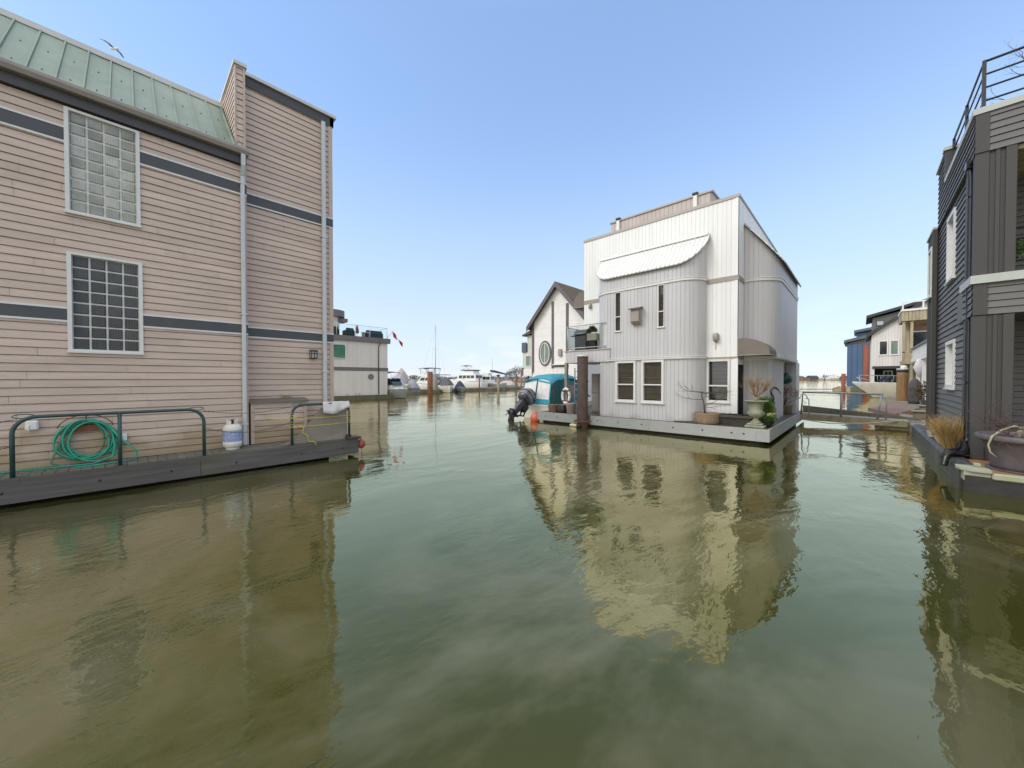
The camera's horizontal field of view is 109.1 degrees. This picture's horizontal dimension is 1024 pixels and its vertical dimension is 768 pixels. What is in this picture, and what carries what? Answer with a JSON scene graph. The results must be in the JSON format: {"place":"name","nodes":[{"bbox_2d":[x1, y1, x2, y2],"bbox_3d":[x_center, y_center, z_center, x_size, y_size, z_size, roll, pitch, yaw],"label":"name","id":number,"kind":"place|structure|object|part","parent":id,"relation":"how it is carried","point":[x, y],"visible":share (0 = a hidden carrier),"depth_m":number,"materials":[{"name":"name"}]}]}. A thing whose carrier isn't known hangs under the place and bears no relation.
{"place":"outdoors","nodes":[
{"label":"outdoors","id":0,"kind":"place"},
{"bbox_2d":[101,39,123,57],"bbox_3d":[-11.986,-10.122,10.984,0.312,0.094,0.635,0,1,13],"label":"bird","id":1,"kind":"object","parent":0,"point":[113,48],"visible":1,"depth_m":10.98},
{"bbox_2d":[334,326,338,334],"bbox_3d":[-17.778,-5.247,35.734,0.860,0.830,1.360,1,1,44],"label":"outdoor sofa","id":2,"kind":"object","parent":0,"point":[335,330],"visible":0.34,"depth_m":35.72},
{"bbox_2d":[0,380,1023,767],"bbox_3d":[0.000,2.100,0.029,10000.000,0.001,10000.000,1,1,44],"label":"water","id":3,"kind":"structure","parent":0,"point":[452,580],"depth_m":3.37,"materials":[{"name":"green liquid"}]},
{"bbox_2d":[0,8,360,504],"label":"floating house","id":4,"kind":"structure","parent":3,"relation":"on","point":[166,263],"depth_m":7.62,"materials":[{"name":"beige wood"}]},
{"bbox_2d":[0,419,137,473],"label":"garden hose","id":5,"kind":"object","parent":4,"relation":"hanging from","point":[77,456],"visible":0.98,"depth_m":6.83,"materials":[{"name":"green rubber"}]},
{"bbox_2d":[63,105,141,227],"bbox_3d":[-7.959,-4.155,7.120,0.175,1.950,1.000,1,1,44],"label":"window","id":6,"kind":"structure","parent":4,"relation":"in","point":[102,157],"depth_m":7.08,"materials":[{"name":"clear glass"}]},
{"bbox_2d":[66,251,143,354],"bbox_3d":[-7.952,-1.531,7.164,0.175,1.880,1.010,1,1,44],"label":"window","id":7,"kind":"structure","parent":4,"relation":"in","point":[105,294],"depth_m":7.12,"materials":[{"name":"clear glass"}]},
{"bbox_2d":[222,419,241,449],"bbox_3d":[-6.384,1.146,8.332,0.362,0.690,0.362,1,1,44],"label":"propane tank","id":8,"kind":"object","parent":4,"relation":"on","point":[232,440],"visible":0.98,"depth_m":8.21,"materials":[{"name":"white metal"}]},
{"bbox_2d":[204,406,290,413],"bbox_3d":[-5.915,0.606,8.250,0.032,0.127,1.635,1,1,44],"label":"chain","id":9,"kind":"object","parent":4,"relation":"hanging from","point":[249,412],"visible":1,"depth_m":8.28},
{"bbox_2d":[206,422,289,432],"bbox_3d":[-5.909,1.008,8.263,0.032,0.184,1.636,1,1,44],"label":"chain","id":10,"kind":"object","parent":4,"relation":"hanging from","point":[250,431],"visible":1,"depth_m":8.25,"materials":[{"name":"metal"}]},
{"bbox_2d":[268,409,350,445],"bbox_3d":[-5.025,1.134,9.187,0.098,0.882,1.917,1,1,44],"label":"rope","id":11,"kind":"object","parent":4,"relation":"attached to","point":[309,425],"visible":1,"depth_m":9.04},
{"bbox_2d":[283,408,346,444],"bbox_3d":[-5.006,1.012,9.319,0.025,0.925,1.535,1,1,44],"label":"plywood sheet","id":12,"kind":"object","parent":4,"relation":"attached to","point":[331,431],"visible":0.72,"depth_m":9.44,"materials":[{"name":"grey wood"}]},
{"bbox_2d":[322,401,349,413],"bbox_3d":[-4.635,0.613,9.598,0.220,0.324,0.662,1,1,44],"label":"cloth","id":13,"kind":"object","parent":4,"relation":"hanging from","point":[334,407],"visible":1,"depth_m":9.51,"materials":[{"name":"white fabric"}]},
{"bbox_2d":[358,438,364,453],"bbox_3d":[-4.190,1.731,10.144,0.210,0.554,0.207,1,1,44],"label":"buoy","id":14,"kind":"object","parent":4,"relation":"hanging from","point":[361,443],"visible":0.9,"depth_m":10.08,"materials":[{"name":"red plastic"}]},
{"bbox_2d":[333,309,393,400],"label":"floating house","id":15,"kind":"structure","parent":3,"relation":"on","point":[360,367],"depth_m":37.20,"materials":[{"name":"white wood"}]},
{"bbox_2d":[334,344,345,358],"bbox_3d":[-17.249,-3.198,35.427,0.108,1.496,2.252,1,1,44],"label":"window","id":16,"kind":"structure","parent":15,"relation":"in","point":[339,349],"depth_m":35.80,"materials":[{"name":"green glass"}]},
{"bbox_2d":[342,328,354,335],"bbox_3d":[-16.662,-5.267,37.191,0.860,0.830,0.910,1,1,44],"label":"outdoor sofa","id":17,"kind":"object","parent":15,"relation":"on","point":[349,331],"visible":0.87,"depth_m":36.94,"materials":[{"name":"teal fabric"}]},
{"bbox_2d":[362,330,382,337],"bbox_3d":[-15.013,-5.298,39.350,0.860,0.830,1.910,1,1,44],"label":"outdoor sofa","id":18,"kind":"object","parent":15,"relation":"on","point":[376,334],"visible":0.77,"depth_m":39.00,"materials":[{"name":"fabric"}]},
{"bbox_2d":[388,332,402,346],"bbox_3d":[-12.719,-4.957,39.842,0.265,1.727,1.865,1,1,45],"label":"flag","id":19,"kind":"object","parent":15,"relation":"attached to","point":[395,337],"visible":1,"depth_m":39.94,"materials":[{"name":"fabric"}]},
{"bbox_2d":[388,379,407,397],"bbox_3d":[-12.655,0.629,40.214,3.454,2.388,1.734,0,1,32],"label":"moored boat","id":20,"kind":"object","parent":3,"relation":"on","point":[396,389],"visible":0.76,"depth_m":39.55,"materials":[{"name":"paint"}]},
{"bbox_2d":[388,371,407,387],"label":"moored boat","id":21,"kind":"object","parent":3,"relation":"on","point":[396,377],"visible":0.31,"depth_m":51.01,"materials":[{"name":"paint"}]},
{"bbox_2d":[395,368,409,383],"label":"moored boat","id":22,"kind":"object","parent":3,"relation":"on","point":[403,376],"visible":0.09,"depth_m":54.90,"materials":[{"name":"fabric"}]},
{"bbox_2d":[407,379,419,389],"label":"moored boat","id":23,"kind":"object","parent":3,"relation":"on","point":[412,384],"visible":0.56,"depth_m":52.85,"materials":[{"name":"paint"}]},
{"bbox_2d":[410,368,445,388],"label":"moored boat","id":24,"kind":"object","parent":3,"relation":"on","point":[422,382],"visible":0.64,"depth_m":63.81,"materials":[{"name":"paint"}]},
{"bbox_2d":[427,372,432,392],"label":"mooring pile","id":25,"kind":"object","parent":3,"relation":"in","point":[429,382],"visible":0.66,"depth_m":52.68,"materials":[{"name":"wood"}]},
{"bbox_2d":[433,374,437,388],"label":"mooring pile","id":26,"kind":"object","parent":3,"relation":"in","point":[435,381],"visible":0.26,"depth_m":56.63,"materials":[{"name":"grey wood"}]},
{"bbox_2d":[426,325,451,385],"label":"moored boat","id":27,"kind":"object","parent":3,"relation":"on","point":[435,349],"visible":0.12,"depth_m":67.26,"materials":[{"name":"paint"}]},
{"bbox_2d":[438,377,453,392],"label":"moored boat","id":28,"kind":"object","parent":3,"relation":"on","point":[447,382],"visible":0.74,"depth_m":55.93,"materials":[{"name":"paint"}]},
{"bbox_2d":[454,381,465,391],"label":"moored boat","id":29,"kind":"object","parent":3,"relation":"on","point":[459,386],"visible":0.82,"depth_m":58.75,"materials":[{"name":"fabric"}]},
{"bbox_2d":[407,386,523,393],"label":"floating dock","id":30,"kind":"object","parent":3,"relation":"on","point":[454,389],"visible":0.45,"depth_m":62.98,"materials":[{"name":"wood"}]},
{"bbox_2d":[450,365,487,387],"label":"moored boat","id":31,"kind":"object","parent":3,"relation":"on","point":[468,378],"visible":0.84,"depth_m":72.41,"materials":[{"name":"paint"}]},
{"bbox_2d":[481,370,506,386],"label":"moored boat","id":32,"kind":"object","parent":3,"relation":"on","point":[489,378],"visible":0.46,"depth_m":74.41,"materials":[{"name":"paint"}]},
{"bbox_2d":[497,375,499,389],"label":"mooring pile","id":33,"kind":"object","parent":3,"relation":"in","point":[498,382],"visible":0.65,"depth_m":68.74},
{"bbox_2d":[500,380,518,385],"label":"moored boat","id":34,"kind":"object","parent":3,"relation":"on","point":[510,383],"visible":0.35,"depth_m":80.29,"materials":[{"name":"paint"}]},
{"bbox_2d":[515,281,599,405],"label":"floating house","id":35,"kind":"structure","parent":3,"relation":"on","point":[555,315],"depth_m":27.39,"materials":[{"name":"white wood"}]},
{"bbox_2d":[525,355,531,366],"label":"window","id":36,"kind":"structure","parent":35,"relation":"in","point":[528,358],"depth_m":29.39,"materials":[{"name":"white glass"}]},
{"bbox_2d":[539,341,550,365],"bbox_3d":[2.520,-2.342,27.935,1.200,1.940,0.085,1,1,44],"label":"oval window","id":37,"kind":"structure","parent":35,"relation":"in","point":[545,348],"depth_m":27.92,"materials":[{"name":"white glass"}]},
{"bbox_2d":[523,374,591,417],"bbox_3d":[3.246,0.742,21.675,2.178,2.684,5.966,1,1,44],"label":"motor boat","id":38,"kind":"object","parent":3,"relation":"on","point":[543,393],"visible":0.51,"depth_m":19.56,"materials":[{"name":"paint"}]},
{"bbox_2d":[506,388,535,420],"bbox_3d":[0.449,1.097,19.085,0.649,1.778,2.166,1,1,44],"label":"outboard engine","id":39,"kind":"object","parent":38,"relation":"attached to","point":[526,397],"visible":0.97,"depth_m":19.04,"materials":[{"name":"plastic"}]},
{"bbox_2d":[577,355,587,427],"bbox_3d":[3.084,1.801,15.975,0.500,6.150,0.500,1,1,44],"label":"steel pile","id":40,"kind":"object","parent":3,"relation":"in","point":[582,387],"visible":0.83,"depth_m":15.75,"materials":[{"name":"brown metal"}]},
{"bbox_2d":[537,189,802,443],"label":"floating house","id":41,"kind":"structure","parent":3,"relation":"on","point":[697,291],"depth_m":13.87,"materials":[{"name":"white wood"}]},
{"bbox_2d":[530,412,538,420],"bbox_3d":[1.152,1.651,18.193,0.490,0.597,0.485,1,1,44],"label":"buoy","id":42,"kind":"object","parent":41,"relation":"hanging from","point":[534,416],"visible":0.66,"depth_m":18.01,"materials":[{"name":"orange plastic"}]},
{"bbox_2d":[548,364,561,412],"bbox_3d":[2.061,0.202,17.631,0.623,2.323,0.649,1,1,44],"label":"potted shrub","id":43,"kind":"object","parent":41,"relation":"on","point":[552,408],"visible":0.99,"depth_m":17.57,"materials":[{"name":"brown plant"}]},
{"bbox_2d":[557,405,566,412],"bbox_3d":[2.388,1.183,17.309,0.520,0.370,0.517,1,1,44],"label":"glazed pot","id":44,"kind":"object","parent":41,"relation":"on","point":[561,409],"visible":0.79,"depth_m":17.10,"materials":[{"name":"ceramic"}]},
{"bbox_2d":[561,388,570,403],"bbox_3d":[2.528,0.561,17.098,0.522,0.801,0.129,1,1,44],"label":"life ring","id":45,"kind":"object","parent":41,"relation":"hanging from","point":[562,395],"visible":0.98,"depth_m":17.05,"materials":[{"name":"white plastic"}]},
{"bbox_2d":[565,403,575,413],"bbox_3d":[2.705,1.127,16.771,0.500,0.500,0.497,1,1,44],"label":"pale pot","id":46,"kind":"object","parent":41,"relation":"on","point":[570,407],"visible":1,"depth_m":16.60,"materials":[{"name":"ceramic"}]},
{"bbox_2d":[574,368,576,407],"bbox_3d":[3.095,0.317,16.994,0.440,2.110,0.040,1,1,44],"label":"ladder","id":47,"kind":"object","parent":41,"relation":"on","point":[574,386],"visible":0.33,"depth_m":17.11,"materials":[{"name":"grey metal"}]},
{"bbox_2d":[570,329,590,349],"bbox_3d":[3.189,-2.048,17.117,0.880,0.976,0.565,1,1,44],"label":"barbecue","id":48,"kind":"object","parent":41,"relation":"on","point":[580,336],"visible":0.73,"depth_m":16.87,"materials":[{"name":"metal"}]},
{"bbox_2d":[587,325,598,348],"bbox_3d":[3.612,-2.104,16.458,0.558,1.125,0.393,1,1,44],"label":"planter box","id":49,"kind":"object","parent":41,"relation":"on","point":[592,338],"visible":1,"depth_m":16.35,"materials":[{"name":"beige wood"}]},
{"bbox_2d":[676,380,740,424],"bbox_3d":[6.893,0.630,12.948,2.277,1.599,1.210,1,1,35],"label":"potted shrub","id":50,"kind":"object","parent":41,"relation":"on","point":[707,418],"visible":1,"depth_m":12.85,"materials":[{"name":"brown plant"}]},
{"bbox_2d":[705,359,730,403],"bbox_3d":[7.653,-0.099,13.497,0.825,1.610,0.330,1,1,44],"label":"window","id":51,"kind":"structure","parent":41,"relation":"in","point":[721,367],"depth_m":13.54,"materials":[{"name":"white glass"}]},
{"bbox_2d":[710,362,743,413],"bbox_3d":[8.055,0.333,13.679,0.912,2.550,0.900,1,1,44],"label":"door","id":52,"kind":"structure","parent":41,"relation":"in","point":[740,367],"depth_m":13.63,"materials":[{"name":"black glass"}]},
{"bbox_2d":[715,412,752,425],"bbox_3d":[7.710,1.222,12.673,1.180,0.422,0.570,1,1,44],"label":"planter trough","id":53,"kind":"object","parent":41,"relation":"on","point":[733,419],"visible":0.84,"depth_m":12.51,"materials":[{"name":"wood"}]},
{"bbox_2d":[738,374,777,428],"bbox_3d":[8.095,0.519,12.024,0.958,1.846,1.222,0,1,-12],"label":"urn with bonsai","id":54,"kind":"object","parent":41,"relation":"on","point":[755,411],"visible":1,"depth_m":11.96,"materials":[{"name":"stone"}]},
{"bbox_2d":[758,395,776,419],"bbox_3d":[8.556,0.898,12.386,0.712,1.079,0.704,1,1,44],"label":"potted conifer","id":55,"kind":"object","parent":41,"relation":"on","point":[770,407],"visible":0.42,"depth_m":12.21,"materials":[{"name":"green plant"}]},
{"bbox_2d":[759,413,776,427],"bbox_3d":[8.450,1.189,12.156,0.638,0.503,0.630,1,1,44],"label":"flower bowl","id":56,"kind":"object","parent":41,"relation":"on","point":[769,420],"visible":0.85,"depth_m":11.96,"materials":[{"name":"black plastic"}]},
{"bbox_2d":[764,386,780,411],"bbox_3d":[9.107,0.758,12.851,0.743,1.345,0.286,0,1,16],"label":"heron statue","id":57,"kind":"object","parent":41,"relation":"on","point":[771,393],"visible":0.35,"depth_m":12.85,"materials":[{"name":"black metal"}]},
{"bbox_2d":[783,363,792,383],"bbox_3d":[12.262,-0.481,16.356,0.540,0.976,0.535,1,1,44],"label":"hanging ball","id":58,"kind":"object","parent":41,"relation":"hanging from","point":[788,378],"visible":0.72,"depth_m":16.16,"materials":[{"name":"teal glass"}]},
{"bbox_2d":[783,385,806,413],"bbox_3d":[12.767,0.685,16.768,1.414,1.381,1.400,1,1,44],"label":"potted shrub","id":59,"kind":"object","parent":41,"relation":"on","point":[787,408],"visible":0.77,"depth_m":16.61,"materials":[{"name":"purple plant"}]},
{"bbox_2d":[797,418,896,423],"bbox_3d":[14.291,1.615,15.706,3.424,0.232,0.082,0,1,23],"label":"mooring rope","id":60,"kind":"object","parent":41,"relation":"attached to","point":[847,423],"visible":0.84,"depth_m":15.65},
{"bbox_2d":[799,389,830,389],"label":"log boom","id":61,"kind":"object","parent":3,"relation":"on","point":[814,389],"visible":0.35,"depth_m":65.66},
{"bbox_2d":[832,386,853,390],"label":"log float","id":62,"kind":"object","parent":3,"relation":"on","point":[838,388],"visible":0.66,"depth_m":65.46,"materials":[{"name":"beige wood"}]},
{"bbox_2d":[841,374,845,391],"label":"mooring pile","id":63,"kind":"object","parent":3,"relation":"in","point":[843,382],"visible":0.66,"depth_m":59.81,"materials":[{"name":"red wood"}]},
{"bbox_2d":[844,327,871,389],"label":"floating house","id":64,"kind":"structure","parent":3,"relation":"on","point":[854,346],"depth_m":69.97,"materials":[{"name":"blue wood"}]},
{"bbox_2d":[863,345,869,381],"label":"mooring pile","id":65,"kind":"object","parent":3,"relation":"in","point":[866,349],"visible":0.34,"depth_m":66.40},
{"bbox_2d":[852,375,896,397],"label":"motor boat","id":66,"kind":"object","parent":3,"relation":"on","point":[887,389],"visible":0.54,"depth_m":40.14,"materials":[{"name":"paint"}]},
{"bbox_2d":[866,298,926,381],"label":"floating house","id":67,"kind":"structure","parent":3,"relation":"on","point":[884,336],"depth_m":46.23,"materials":[{"name":"white wood"}]},
{"bbox_2d":[876,320,883,325],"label":"window","id":68,"kind":"structure","parent":67,"relation":"in","point":[878,323],"depth_m":46.98,"materials":[{"name":"white glass"}]},
{"bbox_2d":[878,340,887,355],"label":"window","id":69,"kind":"structure","parent":67,"relation":"in","point":[883,345],"depth_m":46.22,"materials":[{"name":"white glass"}]},
{"bbox_2d":[883,371,892,381],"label":"window","id":70,"kind":"structure","parent":67,"relation":"in","point":[884,372],"depth_m":48.72,"materials":[{"name":"black glass"}]},
{"bbox_2d":[890,340,898,354],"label":"window","id":71,"kind":"structure","parent":67,"relation":"in","point":[894,344],"depth_m":45.56,"materials":[{"name":"white glass"}]},
{"bbox_2d":[875,420,924,429],"bbox_3d":[16.935,1.848,15.973,1.450,0.656,2.744,1,1,44],"label":"landing float","id":72,"kind":"object","parent":3,"relation":"on","point":[897,428],"visible":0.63,"depth_m":15.18,"materials":[{"name":"grey wood"}]},
{"bbox_2d":[800,391,920,427],"bbox_3d":[15.598,1.066,16.454,3.962,1.407,1.640,1,1,44],"label":"gangway","id":73,"kind":"object","parent":72,"relation":"on","point":[814,413],"visible":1,"depth_m":16.32,"materials":[{"name":"metal"}]},
{"bbox_2d":[882,397,919,409],"bbox_3d":[29.203,1.655,25.371,4.800,0.779,17.000,1,1,44],"label":"floating raft","id":74,"kind":"object","parent":3,"relation":"on","point":[891,400],"visible":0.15,"depth_m":25.04,"materials":[{"name":"grey wood"}]},
{"bbox_2d":[868,403,915,415],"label":"boarding ramp","id":75,"kind":"structure","parent":74,"relation":"on","point":[895,409],"depth_m":20.02,"materials":[{"name":"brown wood"}]},
{"bbox_2d":[908,378,921,403],"bbox_3d":[26.172,0.473,23.687,0.628,1.680,0.642,1,1,44],"label":"covered barbecue","id":76,"kind":"object","parent":74,"relation":"on","point":[913,382],"visible":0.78,"depth_m":23.58,"materials":[{"name":"grey fabric"}]},
{"bbox_2d":[896,365,908,400],"bbox_3d":[28.758,1.679,26.903,0.650,6.088,0.643,1,1,44],"label":"timber pile","id":77,"kind":"object","parent":3,"relation":"in","point":[902,384],"visible":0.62,"depth_m":26.69,"materials":[{"name":"brown wood"}]},
{"bbox_2d":[888,300,926,399],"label":"floating house","id":78,"kind":"structure","parent":3,"relation":"on","point":[913,322],"depth_m":30.46,"materials":[{"name":"beige wood"}]},
{"bbox_2d":[913,358,921,377],"bbox_3d":[27.977,-1.107,25.120,0.514,1.327,0.514,1,1,44],"label":"hanging cover","id":79,"kind":"object","parent":78,"relation":"hanging from","point":[917,367],"visible":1,"depth_m":24.98,"materials":[{"name":"fabric"}]},
{"bbox_2d":[913,330,926,346],"bbox_3d":[35.142,-3.714,30.714,2.160,1.635,0.160,1,1,44],"label":"window","id":80,"kind":"structure","parent":78,"relation":"in","point":[918,336],"depth_m":31.10,"materials":[{"name":"grey glass"}]},
{"bbox_2d":[899,414,925,432],"bbox_3d":[19.058,1.892,16.603,1.750,0.650,9.700,1,1,44],"label":"link float","id":81,"kind":"object","parent":3,"relation":"on","point":[911,423],"depth_m":15.78,"materials":[{"name":"grey wood"}]},
{"bbox_2d":[909,381,925,404],"bbox_3d":[22.372,0.576,19.447,1.676,1.602,1.390,1,1,44],"label":"shrub","id":82,"kind":"object","parent":81,"relation":"on","point":[922,394],"visible":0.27,"depth_m":19.63,"materials":[{"name":"brown plant"}]},
{"bbox_2d":[910,410,925,418],"bbox_3d":[18.443,1.385,16.423,0.660,0.370,0.720,1,1,44],"label":"float step","id":83,"kind":"object","parent":81,"relation":"on","point":[920,413],"visible":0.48,"depth_m":16.28,"materials":[{"name":"beige wood"}]},
{"bbox_2d":[916,405,925,409],"bbox_3d":[20.129,1.292,17.715,0.610,0.520,0.720,1,1,44],"label":"float step","id":84,"kind":"object","parent":81,"relation":"on","point":[922,407],"visible":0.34,"depth_m":17.60,"materials":[{"name":"beige wood"}]},
{"bbox_2d":[912,46,1023,498],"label":"floating house","id":85,"kind":"structure","parent":3,"relation":"on","point":[975,315],"depth_m":7.89,"materials":[{"name":"grey wood"}]},
{"bbox_2d":[926,430,940,443],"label":"loose planks","id":86,"kind":"object","parent":85,"relation":"on","point":[929,433],"visible":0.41,"depth_m":10.66,"materials":[{"name":"grey wood"}]},
{"bbox_2d":[915,412,968,448],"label":"ornamental grass","id":87,"kind":"object","parent":85,"relation":"on","point":[948,434],"depth_m":8.69,"materials":[{"name":"plant"}]},
{"bbox_2d":[943,339,956,389],"bbox_3d":[12.186,-0.524,10.099,0.185,1.355,1.310,1,1,44],"label":"window","id":88,"kind":"structure","parent":85,"relation":"in","point":[950,350],"depth_m":10.45,"materials":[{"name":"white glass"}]},
{"bbox_2d":[940,442,960,457],"bbox_3d":[9.950,1.506,8.222,0.704,0.361,0.165,0,1,-17],"label":"drain pipe","id":89,"kind":"object","parent":85,"relation":"attached to","point":[957,447],"visible":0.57,"depth_m":8.17,"materials":[{"name":"black plastic"}]},
{"bbox_2d":[944,207,956,285],"bbox_3d":[12.290,-3.795,10.161,0.185,1.895,1.210,1,1,44],"label":"window","id":90,"kind":"structure","parent":85,"relation":"in","point":[951,221],"depth_m":10.48,"materials":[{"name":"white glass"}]},
{"bbox_2d":[940,440,969,465],"bbox_3d":[9.787,1.521,7.995,1.128,0.488,0.239,0,1,-23],"label":"drain pipe","id":91,"kind":"object","parent":85,"relation":"attached to","point":[962,451],"visible":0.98,"depth_m":7.85,"materials":[{"name":"black plastic"}]},
{"bbox_2d":[954,391,1023,474],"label":"potted shrub","id":92,"kind":"object","parent":85,"relation":"on","point":[1004,448],"visible":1,"depth_m":6.88,"materials":[{"name":"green plant"}]},
{"bbox_2d":[971,31,1023,102],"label":"bare shrub","id":93,"kind":"object","parent":85,"relation":"on","point":[1009,67],"visible":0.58,"depth_m":7.73,"materials":[{"name":"brown plant"}]},
{"bbox_2d":[1016,236,1023,258],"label":"balcony plant","id":94,"kind":"object","parent":85,"relation":"on","point":[1019,245],"visible":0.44,"depth_m":7.75,"materials":[{"name":"plant"}]},
{"bbox_2d":[0,0,1023,378],"label":"sky","id":95,"kind":"structure","parent":0,"point":[478,146],"materials":[{"name":"blue"}]},
{"bbox_2d":[495,379,532,381],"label":"river bank","id":96,"kind":"structure","parent":0,"point":[523,380],"depth_m":246.03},
{"bbox_2d":[592,374,599,412],"bbox_3d":[4.371,0.433,17.658,0.830,1.861,0.640,1,1,44],"label":"storage cabinet","id":97,"kind":"object","parent":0,"point":[595,392],"visible":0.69,"depth_m":17.54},
{"bbox_3d":[4.014,0.419,17.584,0.395,1.771,0.040,1,1,44],"label":"door","id":98,"kind":"part","parent":97,"relation":"part of","materials":[{"name":"grey metal"}]},
{"bbox_3d":[4.312,0.423,17.299,0.400,1.771,0.040,1,1,44],"label":"door","id":99,"kind":"part","parent":97,"relation":"part of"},
{"bbox_3d":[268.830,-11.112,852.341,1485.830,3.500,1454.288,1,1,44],"label":"far shore","id":100,"kind":"structure","parent":0,"visible":0},
{"bbox_2d":[511,365,520,379],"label":"bare tree","id":101,"kind":"object","parent":100,"relation":"on","point":[515,371],"visible":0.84,"depth_m":214.71,"materials":[{"name":"grey plant"}]},
{"bbox_2d":[407,375,846,378],"bbox_3d":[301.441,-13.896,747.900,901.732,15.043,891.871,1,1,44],"label":"trees","id":102,"kind":"object","parent":100,"relation":"on","point":[519,377],"visible":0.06,"depth_m":721.55,"materials":[{"name":"brown plant"}]},
{"bbox_2d":[807,376,818,379],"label":"house","id":103,"kind":"structure","parent":100,"relation":"on","point":[814,377],"depth_m":634.01,"materials":[{"name":"grey glass"}]},
{"bbox_2d":[825,376,838,379],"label":"house","id":104,"kind":"structure","parent":100,"relation":"on","point":[832,378],"depth_m":634.01,"materials":[{"name":"white glass"}]}
]}

